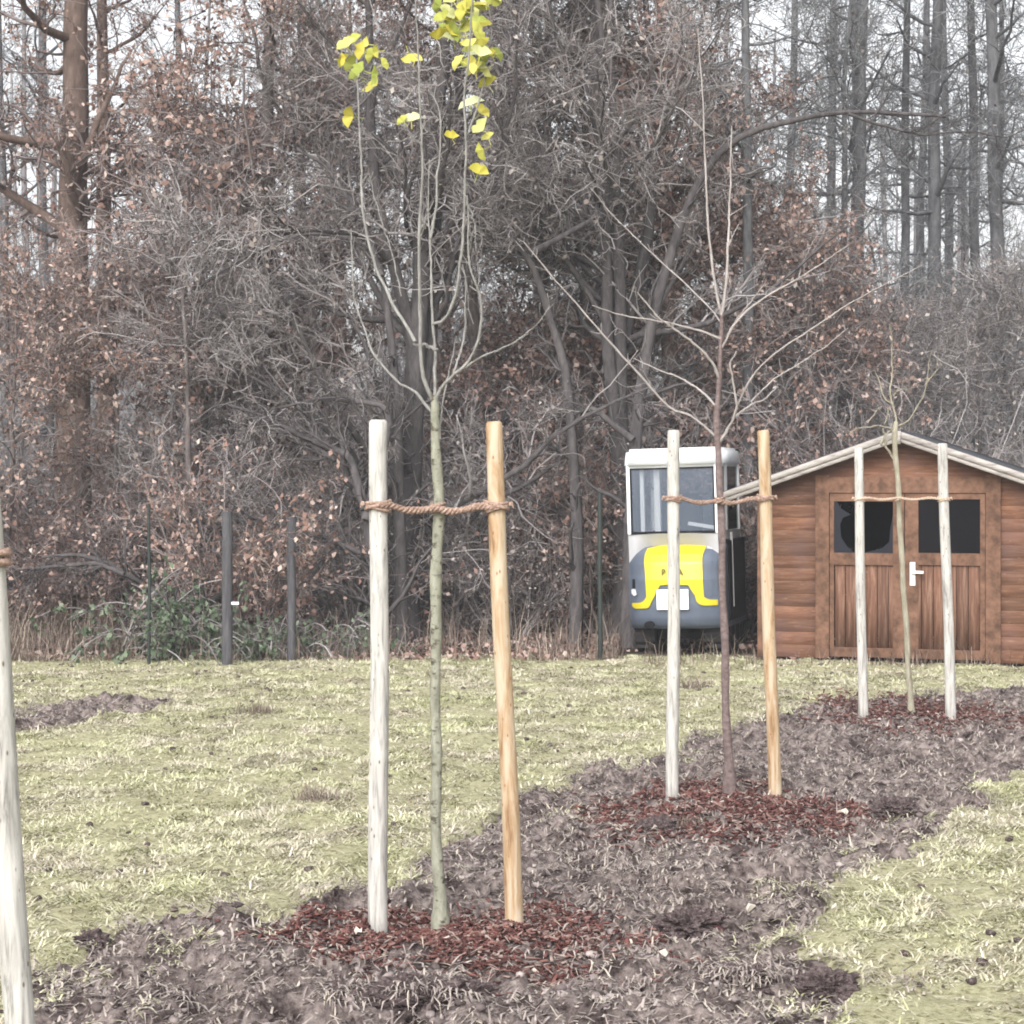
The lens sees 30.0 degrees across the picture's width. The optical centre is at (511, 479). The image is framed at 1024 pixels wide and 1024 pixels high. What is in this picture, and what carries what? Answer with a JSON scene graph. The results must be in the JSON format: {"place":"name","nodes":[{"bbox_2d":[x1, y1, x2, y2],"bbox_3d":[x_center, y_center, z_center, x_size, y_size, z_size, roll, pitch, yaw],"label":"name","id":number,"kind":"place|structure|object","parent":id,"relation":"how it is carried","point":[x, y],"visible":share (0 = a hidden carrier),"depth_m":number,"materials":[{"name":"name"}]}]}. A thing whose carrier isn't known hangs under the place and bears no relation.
{"place":"outdoors","nodes":[
{"label":"outdoors","id":0,"kind":"place"},
{"bbox_2d":[0,482,1023,1023],"bbox_3d":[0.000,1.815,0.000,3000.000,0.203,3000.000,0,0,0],"label":"ground","id":1,"kind":"structure","parent":0,"point":[934,1008],"depth_m":10.60,"materials":[{"name":"green plant"}]},
{"bbox_2d":[0,500,34,1023],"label":"tree stake","id":2,"kind":"object","parent":1,"relation":"on","point":[16,985],"visible":0.98,"depth_m":4.72,"materials":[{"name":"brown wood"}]},
{"bbox_2d":[0,278,120,576],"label":"scrub bush","id":3,"kind":"object","parent":1,"relation":"on","point":[25,466],"visible":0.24,"depth_m":21.64,"materials":[{"name":"brown plant"}]},
{"bbox_2d":[0,210,131,623],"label":"leafy tree","id":4,"kind":"object","parent":1,"relation":"on","point":[25,362],"visible":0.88,"depth_m":20.11,"materials":[{"name":"brown plant"}]},
{"bbox_2d":[0,1,131,575],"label":"slender tree","id":5,"kind":"object","parent":1,"relation":"on","point":[2,203],"visible":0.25,"depth_m":29.78,"materials":[{"name":"brown plant"}]},
{"bbox_2d":[0,371,163,631],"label":"scrub bush","id":6,"kind":"object","parent":1,"relation":"on","point":[28,466],"visible":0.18,"depth_m":21.70,"materials":[{"name":"brown plant"}]},
{"bbox_2d":[0,0,173,562],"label":"slender tree","id":7,"kind":"object","parent":1,"relation":"on","point":[46,246],"visible":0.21,"depth_m":33.98,"materials":[{"name":"brown plant"}]},
{"bbox_2d":[15,691,167,732],"bbox_3d":[-3.110,1.766,14.337,0.980,0.171,2.574,0,0,0],"label":"soil patch","id":8,"kind":"object","parent":1,"relation":"on","point":[21,722],"visible":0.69,"depth_m":14.43,"materials":[{"name":"brown soil"}]},
{"bbox_2d":[0,0,196,617],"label":"tree","id":9,"kind":"object","parent":1,"relation":"on","point":[73,125],"visible":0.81,"depth_m":23.87,"materials":[{"name":"brown plant"}]},
{"bbox_2d":[7,452,202,638],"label":"scrub bush","id":10,"kind":"object","parent":1,"relation":"on","point":[56,478],"visible":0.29,"depth_m":20.87,"materials":[{"name":"brown plant"}]},
{"bbox_2d":[0,0,212,606],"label":"tree","id":11,"kind":"object","parent":1,"relation":"on","point":[103,9],"visible":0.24,"depth_m":26.33,"materials":[{"name":"brown plant"}]},
{"bbox_2d":[0,209,244,631],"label":"leafy tree","id":12,"kind":"object","parent":1,"relation":"on","point":[113,361],"visible":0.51,"depth_m":20.96,"materials":[{"name":"brown plant"}]},
{"bbox_2d":[3,442,270,646],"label":"limbed tree","id":13,"kind":"object","parent":1,"relation":"on","point":[97,562],"visible":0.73,"depth_m":19.44,"materials":[{"name":"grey plant"}]},
{"bbox_2d":[28,555,264,665],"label":"bramble bush","id":14,"kind":"object","parent":1,"relation":"on","point":[164,617],"visible":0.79,"depth_m":18.52,"materials":[{"name":"green plant"}]},
{"bbox_2d":[35,0,379,623],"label":"leafy tree","id":15,"kind":"object","parent":1,"relation":"on","point":[269,5],"visible":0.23,"depth_m":22.54,"materials":[{"name":"brown plant"}]},
{"bbox_2d":[60,137,361,640],"bbox_3d":[-3.245,-0.769,20.591,3.180,5.680,3.187,0,0,-11],"label":"bare tree","id":16,"kind":"object","parent":1,"relation":"on","point":[177,224],"visible":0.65,"depth_m":20.35,"materials":[{"name":"grey plant"}]},
{"bbox_2d":[112,580,311,662],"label":"bramble bush","id":17,"kind":"object","parent":1,"relation":"on","point":[186,632],"visible":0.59,"depth_m":18.54,"materials":[{"name":"green plant"}]},
{"bbox_2d":[45,2,411,596],"bbox_3d":[-3.756,-1.811,22.762,4.078,7.420,4.192,0,0,43],"label":"leafy tree","id":18,"kind":"object","parent":1,"relation":"on","point":[151,62],"visible":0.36,"depth_m":22.03,"materials":[{"name":"brown plant"}]},
{"bbox_2d":[222,511,238,664],"bbox_3d":[-2.648,1.075,17.990,0.177,1.552,0.094,0,0,15],"label":"fence post","id":19,"kind":"object","parent":1,"relation":"on","point":[228,603],"visible":0.94,"depth_m":17.96,"materials":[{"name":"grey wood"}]},
{"bbox_2d":[92,409,419,648],"bbox_3d":[-2.834,0.542,19.606,3.604,2.526,3.016,0,0,29],"label":"scrub bush","id":20,"kind":"object","parent":1,"relation":"on","point":[248,550],"visible":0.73,"depth_m":19.15,"materials":[{"name":"brown plant"}]},
{"bbox_2d":[177,609,336,662],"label":"bramble bush","id":21,"kind":"object","parent":1,"relation":"on","point":[259,629],"visible":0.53,"depth_m":18.55,"materials":[{"name":"green plant"}]},
{"bbox_2d":[106,0,439,627],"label":"bare tree","id":22,"kind":"object","parent":1,"relation":"on","point":[312,329],"visible":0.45,"depth_m":22.02,"materials":[{"name":"grey plant"}]},
{"bbox_2d":[287,517,295,660],"bbox_3d":[-2.126,1.104,18.400,0.086,1.493,0.080,0,0,15],"label":"fence post","id":23,"kind":"object","parent":1,"relation":"on","point":[291,593],"visible":0.86,"depth_m":18.37,"materials":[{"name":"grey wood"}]},
{"bbox_2d":[215,349,431,615],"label":"limbed tree","id":24,"kind":"object","parent":1,"relation":"on","point":[354,482],"visible":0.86,"depth_m":19.40,"materials":[{"name":"grey plant"}]},
{"bbox_2d":[261,607,420,661],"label":"bramble bush","id":25,"kind":"object","parent":1,"relation":"on","point":[310,640],"visible":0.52,"depth_m":18.72,"materials":[{"name":"green plant"}]},
{"bbox_2d":[211,312,482,632],"bbox_3d":[-1.902,0.002,21.487,2.961,3.604,3.609,0,0,-8],"label":"scrub bush","id":26,"kind":"object","parent":1,"relation":"on","point":[356,536],"visible":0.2,"depth_m":20.82,"materials":[{"name":"brown plant"}]},
{"bbox_2d":[229,0,468,603],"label":"leafy tree","id":27,"kind":"object","parent":1,"relation":"on","point":[345,338],"visible":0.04,"depth_m":27.17,"materials":[{"name":"brown plant"}]},
{"bbox_2d":[176,381,522,638],"bbox_3d":[-1.628,0.384,20.740,4.240,2.982,3.477,0,0,19],"label":"scrub bush","id":28,"kind":"object","parent":1,"relation":"on","point":[344,601],"visible":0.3,"depth_m":20.54,"materials":[{"name":"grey plant"}]},
{"bbox_2d":[182,33,527,617],"bbox_3d":[-2.423,-1.811,23.779,4.192,7.420,4.078,0,0,-37],"label":"leafy tree","id":29,"kind":"object","parent":1,"relation":"on","point":[404,267],"visible":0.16,"depth_m":23.09,"materials":[{"name":"brown plant"}]},
{"bbox_2d":[368,420,388,933],"bbox_3d":[-0.511,0.923,7.302,0.080,2.304,0.081,0,0,0],"label":"tree stake","id":30,"kind":"object","parent":1,"relation":"in","point":[378,758],"visible":0.95,"depth_m":7.27,"materials":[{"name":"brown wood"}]},
{"bbox_2d":[360,499,513,515],"bbox_3d":[-0.291,0.106,7.349,0.591,0.066,0.166,0,0,-7],"label":"tie rope","id":31,"kind":"object","parent":30,"relation":"attached to","point":[386,506],"visible":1,"depth_m":7.32,"materials":[{"name":"brown fabric"}]},
{"bbox_2d":[179,113,657,646],"bbox_3d":[-1.033,-0.994,20.183,5.187,5.899,1.484,0,0,0],"label":"limbed tree","id":32,"kind":"object","parent":1,"relation":"on","point":[575,563],"visible":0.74,"depth_m":20.16,"materials":[{"name":"grey plant"}]},
{"bbox_2d":[200,365,640,636],"bbox_3d":[-1.154,0.267,21.484,3.775,3.237,4.603,0,0,39],"label":"scrub bush","id":33,"kind":"object","parent":1,"relation":"on","point":[464,530],"visible":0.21,"depth_m":21.10,"materials":[{"name":"brown plant"}]},
{"bbox_2d":[304,33,541,588],"bbox_3d":[-0.976,-2.868,30.177,3.892,9.419,4.341,0,0,-44],"label":"bare tree","id":34,"kind":"object","parent":1,"relation":"on","point":[457,324],"visible":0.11,"depth_m":30.07,"materials":[{"name":"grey plant"}]},
{"bbox_2d":[366,968,500,1014],"bbox_3d":[-0.288,1.758,6.421,0.507,0.224,0.330,0,0,0],"label":"sod lump","id":35,"kind":"object","parent":1,"relation":"on","point":[420,990],"visible":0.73,"depth_m":6.37,"materials":[{"name":"soil"}]},
{"bbox_2d":[167,0,708,642],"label":"bare tree","id":36,"kind":"object","parent":1,"relation":"on","point":[483,188],"visible":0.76,"depth_m":20.14,"materials":[{"name":"grey plant"}]},
{"bbox_2d":[334,0,553,929],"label":"young tree","id":37,"kind":"object","parent":1,"relation":"in","point":[448,29],"visible":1,"depth_m":7.38,"materials":[{"name":"grey plant"}]},
{"bbox_2d":[304,0,603,627],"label":"leafy tree","id":38,"kind":"object","parent":1,"relation":"on","point":[499,330],"visible":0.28,"depth_m":22.37,"materials":[{"name":"brown plant"}]},
{"bbox_2d":[306,294,602,627],"bbox_3d":[-0.699,-0.203,22.967,3.308,4.026,4.031,0,0,13],"label":"scrub bush","id":39,"kind":"object","parent":1,"relation":"on","point":[476,518],"visible":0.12,"depth_m":22.35,"materials":[{"name":"brown plant"}]},
{"bbox_2d":[486,421,523,926],"bbox_3d":[-0.023,0.922,7.348,0.157,2.295,0.075,0,0,0],"label":"tree stake","id":40,"kind":"object","parent":1,"relation":"on","point":[513,890],"visible":0.95,"depth_m":7.32,"materials":[{"name":"beige wood"}]},
{"bbox_2d":[399,445,613,638],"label":"scrub bush","id":41,"kind":"object","parent":1,"relation":"on","point":[529,603],"visible":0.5,"depth_m":20.88,"materials":[{"name":"brown plant"}]},
{"bbox_2d":[0,683,1023,1023],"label":"root straw","id":42,"kind":"object","parent":1,"relation":"on","point":[788,905],"visible":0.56,"depth_m":7.80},
{"bbox_2d":[0,0,1023,546],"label":"wood","id":43,"kind":"object","parent":1,"relation":"on","point":[128,406],"visible":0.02,"depth_m":52.85,"materials":[{"name":"plant"}]},
{"bbox_2d":[0,663,1023,1023],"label":"earth crumbs","id":44,"kind":"object","parent":1,"relation":"on","point":[968,981],"visible":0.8,"depth_m":9.27,"materials":[{"name":"soil"}]},
{"bbox_2d":[8,579,1023,666],"bbox_3d":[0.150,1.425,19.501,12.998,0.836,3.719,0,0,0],"label":"dry undergrowth","id":45,"kind":"object","parent":1,"relation":"on","point":[59,635],"visible":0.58,"depth_m":18.98,"materials":[{"name":"brown plant"}]},
{"bbox_2d":[32,685,1023,1023],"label":"soil strip","id":46,"kind":"object","parent":1,"relation":"on","point":[290,975],"visible":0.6,"depth_m":7.97,"materials":[{"name":"brown soil"}]},
{"bbox_2d":[277,973,398,1013],"bbox_3d":[-0.582,1.750,6.393,0.414,0.178,0.266,0,0,0],"label":"sod lump","id":47,"kind":"object","parent":46,"relation":"on","point":[339,985],"visible":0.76,"depth_m":6.35,"materials":[{"name":"soil"}]},
{"bbox_2d":[201,888,751,1003],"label":"bark mulch","id":48,"kind":"object","parent":46,"relation":"on","point":[482,935],"visible":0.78,"depth_m":7.23,"materials":[{"name":"brown wood"}]},
{"bbox_2d":[18,687,1023,1023],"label":"soil clods","id":49,"kind":"object","parent":46,"relation":"on","point":[480,1007],"visible":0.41,"depth_m":7.13,"materials":[{"name":"brown soil"}]},
{"bbox_2d":[666,430,679,801],"bbox_3d":[0.876,0.904,10.397,0.079,2.349,0.077,0,0,0],"label":"tree stake","id":50,"kind":"object","parent":46,"relation":"on","point":[673,666],"visible":0.94,"depth_m":10.37,"materials":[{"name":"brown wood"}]},
{"bbox_2d":[653,906,728,942],"bbox_3d":[0.697,1.740,7.432,0.296,0.166,0.251,0,0,0],"label":"soil clod","id":51,"kind":"object","parent":46,"relation":"on","point":[695,922],"visible":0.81,"depth_m":7.38,"materials":[{"name":"brown soil"}]},
{"bbox_2d":[527,761,910,859],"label":"bark mulch","id":52,"kind":"object","parent":46,"relation":"on","point":[753,809],"visible":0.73,"depth_m":9.97,"materials":[{"name":"brown wood"}]},
{"bbox_2d":[517,29,921,795],"bbox_3d":[1.116,-0.328,10.433,2.153,4.217,0.623,0,0,3],"label":"young tree","id":53,"kind":"object","parent":46,"relation":"on","point":[729,783],"visible":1,"depth_m":10.46,"materials":[{"name":"red plant"}]},
{"bbox_2d":[693,951,791,994],"bbox_3d":[0.805,1.738,6.673,0.366,0.169,0.259,0,0,0],"label":"sod lump","id":54,"kind":"object","parent":46,"relation":"on","point":[765,974],"visible":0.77,"depth_m":6.62,"materials":[{"name":"soil"}]},
{"bbox_2d":[757,430,781,795],"bbox_3d":[1.413,0.902,10.425,0.145,2.347,0.081,0,0,0],"label":"tree stake","id":55,"kind":"object","parent":46,"relation":"on","point":[769,655],"visible":0.96,"depth_m":10.40,"materials":[{"name":"beige wood"}]},
{"bbox_2d":[792,965,860,1004],"bbox_3d":[1.083,1.749,6.570,0.240,0.155,0.196,0,0,7],"label":"soil clod","id":56,"kind":"object","parent":46,"relation":"on","point":[824,981],"visible":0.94,"depth_m":6.51,"materials":[{"name":"brown soil"}]},
{"bbox_2d":[854,447,867,717],"bbox_3d":[2.547,0.925,13.907,0.105,2.319,0.077,0,0,0],"label":"tree stake","id":57,"kind":"object","parent":46,"relation":"on","point":[860,598],"visible":0.97,"depth_m":13.88,"materials":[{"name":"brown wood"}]},
{"bbox_2d":[783,687,1023,742],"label":"bark mulch","id":58,"kind":"object","parent":46,"relation":"on","point":[935,712],"visible":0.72,"depth_m":14.11,"materials":[{"name":"brown wood"}]},
{"bbox_2d":[846,324,939,714],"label":"young tree","id":59,"kind":"object","parent":58,"relation":"on","point":[905,614],"visible":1,"depth_m":13.99,"materials":[{"name":"beige plant"}]},
{"bbox_2d":[937,443,955,719],"bbox_3d":[3.173,0.901,13.906,0.142,2.333,0.081,0,0,0],"label":"tree stake","id":60,"kind":"object","parent":46,"relation":"on","point":[949,648],"visible":0.98,"depth_m":13.88,"materials":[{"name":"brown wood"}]},
{"bbox_2d":[408,0,739,629],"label":"leafy tree","id":61,"kind":"object","parent":1,"relation":"on","point":[628,72],"visible":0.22,"depth_m":22.05,"materials":[{"name":"brown plant"}]},
{"bbox_2d":[443,391,758,634],"bbox_3d":[0.997,0.423,21.490,3.961,2.776,3.314,0,0,15],"label":"scrub bush","id":62,"kind":"object","parent":1,"relation":"on","point":[590,547],"visible":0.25,"depth_m":21.00,"materials":[{"name":"brown plant"}]},
{"bbox_2d":[369,0,842,618],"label":"bare tree","id":63,"kind":"object","parent":1,"relation":"on","point":[597,286],"visible":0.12,"depth_m":22.91,"materials":[{"name":"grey plant"}]},
{"bbox_2d":[346,0,899,637],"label":"bare tree","id":64,"kind":"object","parent":1,"relation":"on","point":[612,280],"visible":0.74,"depth_m":20.70,"materials":[{"name":"grey plant"}]},
{"bbox_2d":[426,358,825,637],"bbox_3d":[1.494,0.236,21.515,4.700,3.305,3.855,0,0,-37],"label":"scrub bush","id":65,"kind":"object","parent":1,"relation":"on","point":[648,507],"visible":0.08,"depth_m":21.05,"materials":[{"name":"brown plant"}]},
{"bbox_2d":[477,0,850,576],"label":"leafy tree","id":66,"kind":"object","parent":1,"relation":"on","point":[668,220],"visible":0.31,"depth_m":22.12,"materials":[{"name":"brown plant"}]},
{"bbox_2d":[624,447,747,653],"bbox_3d":[1.952,0.713,20.012,0.999,2.056,2.598,-2,0,17],"label":"mini excavator","id":67,"kind":"object","parent":1,"relation":"on","point":[648,578],"visible":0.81,"depth_m":19.00,"materials":[{"name":"metal"}]},
{"bbox_2d":[727,538,745,619],"bbox_3d":[2.292,1.003,19.438,0.016,0.800,0.900,-2,0,17],"label":"side door","id":68,"kind":"structure","parent":67,"relation":"in","point":[736,611],"depth_m":19.41,"materials":[{"name":"black metal"}]},
{"bbox_2d":[560,405,854,636],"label":"scrub bush","id":69,"kind":"object","parent":1,"relation":"on","point":[751,610],"visible":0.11,"depth_m":21.30,"materials":[{"name":"brown plant"}]},
{"bbox_2d":[627,26,849,575],"bbox_3d":[2.767,-1.818,23.356,2.853,7.321,3.548,0,0,26],"label":"leafy tree","id":70,"kind":"object","parent":1,"relation":"on","point":[779,98],"visible":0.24,"depth_m":22.62,"materials":[{"name":"brown plant"}]},
{"bbox_2d":[650,0,839,632],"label":"slender tree","id":71,"kind":"object","parent":1,"relation":"on","point":[746,44],"visible":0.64,"depth_m":21.67,"materials":[{"name":"grey plant"}]},
{"bbox_2d":[497,37,1023,647],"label":"limbed tree","id":72,"kind":"object","parent":1,"relation":"on","point":[633,437],"visible":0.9,"depth_m":20.09,"materials":[{"name":"grey plant"}]},
{"bbox_2d":[682,0,893,451],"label":"slender tree","id":73,"kind":"object","parent":1,"relation":"on","point":[796,100],"visible":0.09,"depth_m":37.17,"materials":[{"name":"grey plant"}]},
{"bbox_2d":[677,194,944,581],"bbox_3d":[3.421,-0.716,21.916,2.902,5.137,2.823,0,0,20],"label":"leafy tree","id":74,"kind":"object","parent":1,"relation":"on","point":[864,347],"visible":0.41,"depth_m":21.82,"materials":[{"name":"brown plant"}]},
{"bbox_2d":[696,0,927,425],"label":"slender tree","id":75,"kind":"object","parent":1,"relation":"on","point":[831,176],"visible":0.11,"depth_m":32.78,"materials":[{"name":"grey plant"}]},
{"bbox_2d":[721,201,913,483],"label":"leafy tree","id":76,"kind":"object","parent":1,"relation":"on","point":[840,345],"visible":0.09,"depth_m":22.70,"materials":[{"name":"brown plant"}]},
{"bbox_2d":[666,284,974,592],"bbox_3d":[3.783,-0.292,21.942,3.459,4.210,4.216,0,0,-12],"label":"scrub bush","id":77,"kind":"object","parent":1,"relation":"on","point":[823,438],"visible":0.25,"depth_m":21.62,"materials":[{"name":"grey plant"}]},
{"bbox_2d":[680,0,979,446],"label":"slender tree","id":78,"kind":"object","parent":1,"relation":"on","point":[860,14],"visible":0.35,"depth_m":25.98,"materials":[{"name":"grey-brown bark"},{"name":"grey-brown twigs"}]},
{"bbox_2d":[722,0,970,456],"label":"bare tree","id":79,"kind":"object","parent":1,"relation":"on","point":[844,185],"visible":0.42,"depth_m":24.71,"materials":[{"name":"grey-brown bark"},{"name":"grey-brown twigs"}]},
{"bbox_2d":[684,320,1023,549],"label":"scrub bush","id":80,"kind":"object","parent":1,"relation":"on","point":[901,392],"visible":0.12,"depth_m":21.48,"materials":[{"name":"grey plant"}]},
{"bbox_2d":[756,0,983,439],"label":"slender tree","id":81,"kind":"object","parent":1,"relation":"on","point":[868,151],"visible":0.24,"depth_m":30.91,"materials":[{"name":"grey plant"}]},
{"bbox_2d":[723,430,1023,665],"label":"garden shed","id":82,"kind":"structure","parent":1,"relation":"on","point":[813,523],"depth_m":18.18,"materials":[{"name":"brown wood"}]},
{"bbox_2d":[830,493,903,657],"bbox_3d":[3.407,0.916,18.274,0.705,1.569,0.034,0,0,18],"label":"door","id":83,"kind":"structure","parent":82,"relation":"in","point":[841,555],"depth_m":18.27,"materials":[{"name":"brown wood"}]},
{"bbox_2d":[905,493,984,660],"bbox_3d":[4.093,0.916,18.027,0.743,1.569,0.081,0,0,18],"label":"door","id":84,"kind":"structure","parent":82,"relation":"in","point":[966,511],"depth_m":18.05,"materials":[{"name":"brown wood"}]},
{"bbox_2d":[723,320,1023,467],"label":"scrub bush","id":85,"kind":"object","parent":1,"relation":"on","point":[890,419],"visible":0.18,"depth_m":21.47,"materials":[{"name":"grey plant"}]},
{"bbox_2d":[775,253,984,469],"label":"bare tree","id":86,"kind":"object","parent":1,"relation":"on","point":[916,322],"visible":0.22,"depth_m":23.27,"materials":[{"name":"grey plant"}]},
{"bbox_2d":[771,0,1023,437],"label":"slender tree","id":87,"kind":"object","parent":1,"relation":"on","point":[936,182],"visible":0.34,"depth_m":28.11,"materials":[{"name":"grey plant"}]},
{"bbox_2d":[791,0,1018,427],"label":"slender tree","id":88,"kind":"object","parent":1,"relation":"on","point":[905,204],"visible":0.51,"depth_m":28.87,"materials":[{"name":"grey plant"}]},
{"bbox_2d":[794,0,1016,433],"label":"slender tree","id":89,"kind":"object","parent":1,"relation":"on","point":[918,240],"visible":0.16,"depth_m":40.06,"materials":[{"name":"grey plant"}]},
{"bbox_2d":[823,293,1013,451],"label":"bare tree","id":90,"kind":"object","parent":1,"relation":"on","point":[922,345],"visible":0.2,"depth_m":22.92,"materials":[{"name":"grey plant"}]},
{"bbox_2d":[815,255,1022,462],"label":"bare tree","id":91,"kind":"object","parent":1,"relation":"on","point":[957,308],"visible":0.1,"depth_m":25.97,"materials":[{"name":"brown plant"}]},
{"bbox_2d":[839,0,1023,438],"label":"slender tree","id":92,"kind":"object","parent":1,"relation":"on","point":[927,19],"visible":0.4,"depth_m":36.09,"materials":[{"name":"grey plant"}]},
{"bbox_2d":[864,34,1023,457],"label":"bare tree","id":93,"kind":"object","parent":1,"relation":"on","point":[945,200],"visible":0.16,"depth_m":37.63,"materials":[{"name":"grey plant"}]},
{"bbox_2d":[868,0,1023,463],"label":"slender tree","id":94,"kind":"object","parent":1,"relation":"on","point":[994,62],"visible":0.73,"depth_m":26.92,"materials":[{"name":"grey-brown bark"},{"name":"grey-brown twigs"}]},
{"bbox_2d":[869,0,1023,454],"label":"slender tree","id":95,"kind":"object","parent":1,"relation":"on","point":[971,61],"visible":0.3,"depth_m":29.94,"materials":[{"name":"grey plant"}]},
{"bbox_2d":[871,0,1023,449],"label":"slender tree","id":96,"kind":"object","parent":1,"relation":"on","point":[947,247],"visible":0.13,"depth_m":42.84,"materials":[{"name":"grey plant"}]},
{"bbox_2d":[885,251,1023,465],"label":"bare tree","id":97,"kind":"object","parent":1,"relation":"on","point":[992,337],"visible":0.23,"depth_m":23.52,"materials":[{"name":"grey plant"}]},
{"bbox_2d":[911,197,1023,466],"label":"bare tree","id":98,"kind":"object","parent":1,"relation":"on","point":[1012,271],"visible":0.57,"depth_m":22.72,"materials":[{"name":"grey plant"}]},
{"bbox_2d":[914,0,1023,457],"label":"slender tree","id":99,"kind":"object","parent":1,"relation":"on","point":[1017,151],"visible":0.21,"depth_m":38.03,"materials":[{"name":"grey plant"}]},
{"bbox_2d":[931,101,1023,461],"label":"bare tree","id":100,"kind":"object","parent":1,"relation":"on","point":[1005,197],"visible":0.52,"depth_m":26.90,"materials":[{"name":"grey plant"}]},
{"bbox_2d":[0,0,1023,480],"label":"sky","id":101,"kind":"structure","parent":0,"point":[162,39],"materials":[{"name":"white"}]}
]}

